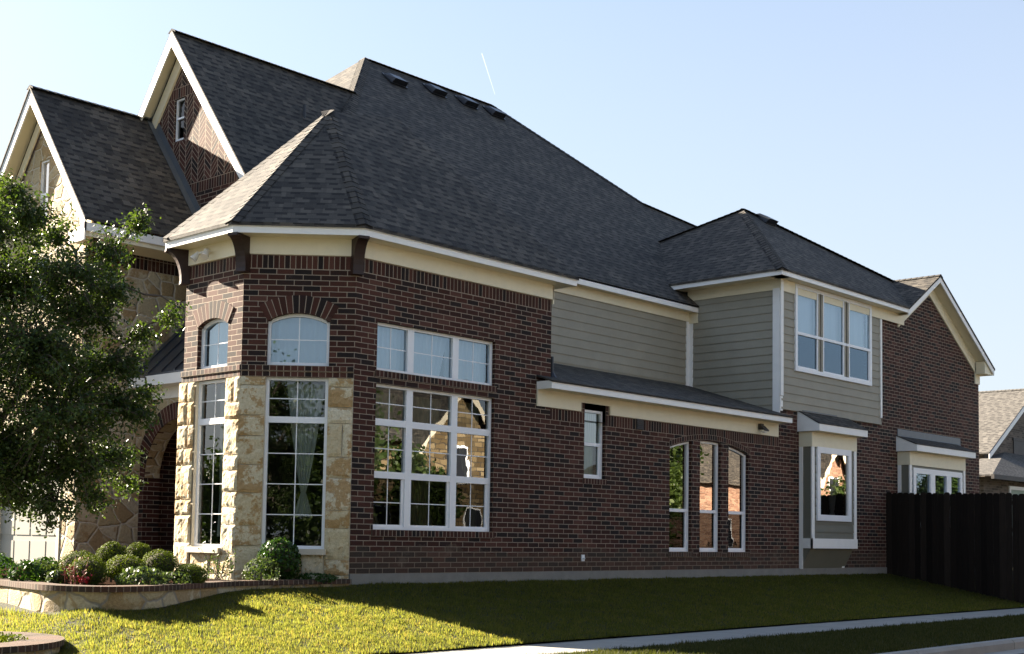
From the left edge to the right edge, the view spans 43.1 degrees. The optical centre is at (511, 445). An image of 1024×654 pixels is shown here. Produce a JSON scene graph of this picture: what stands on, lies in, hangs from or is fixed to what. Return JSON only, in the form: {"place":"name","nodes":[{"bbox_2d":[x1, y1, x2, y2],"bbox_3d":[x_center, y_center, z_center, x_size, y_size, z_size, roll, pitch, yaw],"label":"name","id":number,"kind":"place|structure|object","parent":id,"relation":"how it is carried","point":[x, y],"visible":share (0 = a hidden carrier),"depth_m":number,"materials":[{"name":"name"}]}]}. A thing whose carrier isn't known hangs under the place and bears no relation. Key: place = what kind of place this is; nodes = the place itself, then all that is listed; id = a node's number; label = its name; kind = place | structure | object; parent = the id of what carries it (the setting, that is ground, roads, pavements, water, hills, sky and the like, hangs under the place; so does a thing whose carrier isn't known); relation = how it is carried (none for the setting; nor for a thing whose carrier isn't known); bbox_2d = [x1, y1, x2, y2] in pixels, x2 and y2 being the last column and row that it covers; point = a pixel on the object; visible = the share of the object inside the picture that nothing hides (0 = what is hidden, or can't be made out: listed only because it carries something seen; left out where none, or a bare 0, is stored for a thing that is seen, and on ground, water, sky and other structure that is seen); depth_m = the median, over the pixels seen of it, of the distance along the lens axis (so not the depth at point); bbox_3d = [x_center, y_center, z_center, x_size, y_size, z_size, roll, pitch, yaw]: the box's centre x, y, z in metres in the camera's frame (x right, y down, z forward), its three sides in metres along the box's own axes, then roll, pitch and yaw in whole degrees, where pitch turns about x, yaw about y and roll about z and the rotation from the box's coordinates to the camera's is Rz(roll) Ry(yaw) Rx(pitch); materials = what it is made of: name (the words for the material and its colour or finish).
{"place":"outdoors","nodes":[
{"label":"outdoors","id":0,"kind":"place"},
{"bbox_2d":[0,607,28,624],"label":"lawn grass","id":1,"kind":"structure","parent":0,"point":[10,615],"depth_m":15.02,"materials":[{"name":"plant"}]},
{"bbox_2d":[0,572,1023,653],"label":"lawn","id":2,"kind":"structure","parent":0,"point":[10,606],"depth_m":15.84,"materials":[{"name":"plant"}]},
{"bbox_2d":[0,631,64,653],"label":"ring","id":3,"kind":"object","parent":2,"relation":"on","point":[38,643],"visible":0.84,"depth_m":12.76,"materials":[{"name":"beige stone"}]},
{"bbox_2d":[0,632,28,642],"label":"ring plant","id":4,"kind":"object","parent":3,"relation":"in","point":[5,638],"visible":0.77,"depth_m":13.09,"materials":[{"name":"green plant"}]},
{"bbox_2d":[0,168,192,537],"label":"oak tree","id":5,"kind":"object","parent":3,"relation":"on","point":[45,354],"visible":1,"depth_m":12.14,"materials":[{"name":"green plant"}]},
{"bbox_2d":[0,567,351,612],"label":"stone planter","id":6,"kind":"object","parent":2,"relation":"on","point":[37,596],"visible":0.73,"depth_m":15.09,"materials":[{"name":"stone"}]},
{"bbox_2d":[0,552,16,578],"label":"leafy plant","id":7,"kind":"object","parent":6,"relation":"on","point":[7,562],"visible":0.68,"depth_m":16.58,"materials":[{"name":"green plant"}]},
{"bbox_2d":[6,559,44,581],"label":"leafy plant","id":8,"kind":"object","parent":6,"relation":"on","point":[21,565],"visible":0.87,"depth_m":15.80,"materials":[{"name":"green plant"}]},
{"bbox_2d":[26,559,58,581],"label":"leafy plant","id":9,"kind":"object","parent":6,"relation":"on","point":[49,567],"visible":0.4,"depth_m":16.16,"materials":[{"name":"green plant"}]},
{"bbox_2d":[31,557,60,577],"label":"leafy plant","id":10,"kind":"object","parent":6,"relation":"on","point":[50,559],"visible":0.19,"depth_m":17.09,"materials":[{"name":"green plant"}]},
{"bbox_2d":[45,569,69,583],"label":"leafy plant","id":11,"kind":"object","parent":6,"relation":"on","point":[54,576],"visible":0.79,"depth_m":15.50,"materials":[{"name":"green plant"}]},
{"bbox_2d":[60,557,94,584],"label":"flower plant","id":12,"kind":"object","parent":6,"relation":"on","point":[81,579],"visible":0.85,"depth_m":15.36,"materials":[{"name":"red plant"}]},
{"bbox_2d":[58,550,100,576],"bbox_3d":[-5.388,1.518,16.193,0.536,0.447,0.560,-3,-5,43],"label":"boxwood","id":13,"kind":"object","parent":6,"relation":"on","point":[70,557],"visible":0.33,"depth_m":16.07,"materials":[{"name":"green plant"}]},
{"bbox_2d":[66,555,108,584],"bbox_3d":[-5.095,1.505,15.601,0.490,0.398,0.486,-3,-5,43],"label":"boxwood","id":14,"kind":"object","parent":6,"relation":"on","point":[97,568],"visible":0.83,"depth_m":15.48,"materials":[{"name":"green plant"}]},
{"bbox_2d":[96,541,127,581],"bbox_3d":[-5.208,1.514,16.887,0.403,0.558,0.408,-3,-5,43],"label":"boxwood","id":15,"kind":"object","parent":6,"relation":"on","point":[108,550],"visible":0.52,"depth_m":16.79,"materials":[{"name":"green plant"}]},
{"bbox_2d":[106,554,146,584],"bbox_3d":[-4.754,1.534,15.996,0.522,0.408,0.520,-3,-5,43],"label":"boxwood","id":16,"kind":"object","parent":6,"relation":"on","point":[117,565],"visible":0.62,"depth_m":15.86,"materials":[{"name":"green plant"}]},
{"bbox_2d":[125,542,151,562],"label":"boxwood","id":17,"kind":"object","parent":6,"relation":"on","point":[139,550],"visible":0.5,"depth_m":17.09,"materials":[{"name":"green plant"}]},
{"bbox_2d":[114,566,168,584],"bbox_3d":[-4.424,1.571,15.517,0.644,0.287,0.652,-3,-5,43],"label":"leafy shrub","id":18,"kind":"object","parent":6,"relation":"on","point":[136,578],"visible":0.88,"depth_m":15.36,"materials":[{"name":"green plant"}]},
{"bbox_2d":[142,549,179,581],"bbox_3d":[-4.423,1.527,16.292,0.504,0.474,0.508,-3,-5,43],"label":"boxwood","id":19,"kind":"object","parent":6,"relation":"on","point":[163,560],"visible":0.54,"depth_m":16.18,"materials":[{"name":"green plant"}]},
{"bbox_2d":[157,571,192,583],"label":"leafy shrub","id":20,"kind":"object","parent":6,"relation":"on","point":[179,574],"visible":0.62,"depth_m":15.75,"materials":[{"name":"green plant"}]},
{"bbox_2d":[173,563,206,583],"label":"boxwood","id":21,"kind":"object","parent":6,"relation":"on","point":[197,573],"visible":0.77,"depth_m":15.99,"materials":[{"name":"green plant"}]},
{"bbox_2d":[198,548,236,580],"bbox_3d":[-3.835,1.581,17.101,0.568,0.467,0.639,-3,-5,43],"label":"rose bush","id":22,"kind":"object","parent":6,"relation":"on","point":[222,571],"visible":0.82,"depth_m":17.11,"materials":[{"name":"green plant"}]},
{"bbox_2d":[241,555,280,579],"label":"leafy shrub","id":23,"kind":"object","parent":6,"relation":"on","point":[251,570],"visible":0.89,"depth_m":17.39,"materials":[{"name":"green plant"}]},
{"bbox_2d":[257,536,301,579],"bbox_3d":[-3.218,1.572,17.949,0.642,0.656,0.646,-3,-5,43],"label":"holly shrub","id":24,"kind":"object","parent":6,"relation":"on","point":[285,555],"visible":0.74,"depth_m":17.79,"materials":[{"name":"green plant"}]},
{"bbox_2d":[294,572,338,582],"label":"ground cover","id":25,"kind":"object","parent":6,"relation":"on","point":[306,576],"visible":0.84,"depth_m":18.02,"materials":[{"name":"green plant"}]},
{"bbox_2d":[0,28,994,584],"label":"brick house","id":26,"kind":"structure","parent":2,"relation":"on","point":[432,332],"depth_m":23.07,"materials":[{"name":"brick"}]},
{"bbox_2d":[0,441,57,567],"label":"garage door","id":27,"kind":"structure","parent":26,"relation":"in","point":[23,543],"depth_m":23.30,"materials":[{"name":"paint"}]},
{"bbox_2d":[40,159,48,221],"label":"window","id":28,"kind":"structure","parent":26,"relation":"in","point":[45,164],"depth_m":23.57,"materials":[{"name":"white plastic"}]},
{"bbox_2d":[176,98,184,141],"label":"window","id":29,"kind":"structure","parent":26,"relation":"in","point":[181,102],"depth_m":24.67,"materials":[{"name":"white plastic"}]},
{"bbox_2d":[194,379,225,546],"bbox_3d":[-4.316,0.260,19.139,0.770,2.455,0.282,-3,-5,43],"label":"window","id":30,"kind":"structure","parent":26,"relation":"in","point":[201,421],"depth_m":19.25,"materials":[{"name":"white plastic"}]},
{"bbox_2d":[201,319,227,368],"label":"window","id":31,"kind":"structure","parent":26,"relation":"in","point":[214,348],"depth_m":19.41,"materials":[{"name":"clear glass"}]},
{"bbox_2d":[262,377,327,548],"bbox_3d":[-3.109,0.251,18.727,0.890,2.455,0.282,1,-4,-2],"label":"window","id":32,"kind":"structure","parent":26,"relation":"in","point":[305,399],"depth_m":18.80,"materials":[{"name":"white plastic"}]},
{"bbox_2d":[267,314,329,365],"bbox_3d":[-3.084,-1.524,18.821,1.200,0.900,0.181,1,-4,-2],"label":"window","id":33,"kind":"structure","parent":26,"relation":"in","point":[293,339],"depth_m":18.88,"materials":[{"name":"clear glass"}]},
{"bbox_2d":[373,383,491,531],"bbox_3d":[-1.300,0.229,19.962,0.284,2.140,2.520,-3,-5,43],"label":"window","id":34,"kind":"structure","parent":26,"relation":"in","point":[413,498],"depth_m":19.98,"materials":[{"name":"white plastic"}]},
{"bbox_2d":[377,322,491,385],"bbox_3d":[-1.258,-1.359,20.039,0.214,0.800,2.550,-3,-5,43],"label":"window","id":35,"kind":"structure","parent":26,"relation":"in","point":[400,349],"depth_m":20.12,"materials":[{"name":"clear glass"}]},
{"bbox_2d":[584,410,601,478],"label":"window","id":36,"kind":"structure","parent":26,"relation":"in","point":[592,430],"depth_m":22.85,"materials":[{"name":"white plastic"}]},
{"bbox_2d":[669,442,688,551],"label":"window","id":37,"kind":"structure","parent":26,"relation":"in","point":[679,453],"depth_m":24.63,"materials":[{"name":"clear glass"}]},
{"bbox_2d":[700,441,717,551],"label":"window","id":38,"kind":"structure","parent":26,"relation":"in","point":[708,450],"depth_m":25.37,"materials":[{"name":"clear glass"}]},
{"bbox_2d":[728,447,745,551],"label":"window","id":39,"kind":"structure","parent":26,"relation":"in","point":[737,460],"depth_m":26.09,"materials":[{"name":"clear glass"}]},
{"bbox_2d":[794,283,871,385],"bbox_3d":[7.151,-2.443,29.019,0.194,1.900,3.430,-3,-5,43],"label":"window","id":40,"kind":"structure","parent":26,"relation":"in","point":[804,338],"depth_m":29.02,"materials":[{"name":"white plastic"}]},
{"bbox_2d":[816,446,851,521],"bbox_3d":[6.985,0.846,28.209,0.084,1.580,1.490,-3,-5,43],"label":"window","id":41,"kind":"structure","parent":26,"relation":"in","point":[833,466],"depth_m":28.20,"materials":[{"name":"clear glass"}]},
{"bbox_2d":[912,468,962,524],"bbox_3d":[10.497,1.316,32.004,0.086,1.430,2.750,-3,-5,43],"label":"window","id":42,"kind":"structure","parent":26,"relation":"in","point":[930,473],"depth_m":31.88,"materials":[{"name":"white plastic"}]},
{"bbox_2d":[886,492,1023,603],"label":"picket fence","id":43,"kind":"object","parent":2,"relation":"on","point":[942,540],"visible":0.86,"depth_m":29.31,"materials":[{"name":"brown wood"}]},
{"bbox_2d":[0,0,1023,390],"label":"sky","id":44,"kind":"structure","parent":0,"point":[887,136],"materials":[{"name":"blue"}]},
{"bbox_2d":[378,607,1023,653],"bbox_3d":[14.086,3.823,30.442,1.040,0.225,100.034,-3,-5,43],"label":"sidewalk","id":45,"kind":"structure","parent":0,"point":[582,646],"depth_m":18.17,"materials":[{"name":"concrete"}]},
{"bbox_2d":[526,613,1023,653],"bbox_3d":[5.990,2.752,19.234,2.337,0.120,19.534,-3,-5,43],"label":"verge grass","id":46,"kind":"structure","parent":0,"point":[893,638],"depth_m":17.55,"materials":[{"name":"green plant"}]},
{"bbox_2d":[979,388,1023,546],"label":"neighbor house","id":47,"kind":"structure","parent":0,"point":[1001,441],"depth_m":48.42,"materials":[{"name":"beige brick"}]},
{"bbox_2d":[1009,486,1023,535],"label":"window","id":48,"kind":"structure","parent":47,"relation":"in","point":[1012,489],"depth_m":44.48,"materials":[{"name":"white plastic"}]},
{"bbox_2d":[1013,438,1023,454],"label":"window","id":49,"kind":"structure","parent":47,"relation":"in","point":[1018,447],"depth_m":49.60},
{"label":"road","id":50,"kind":"structure","parent":0,"visible":0},
{"bbox_2d":[879,637,1023,653],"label":"kerb","id":51,"kind":"structure","parent":50,"relation":"on","point":[1009,646],"depth_m":17.76,"materials":[{"name":"concrete"}]}
]}

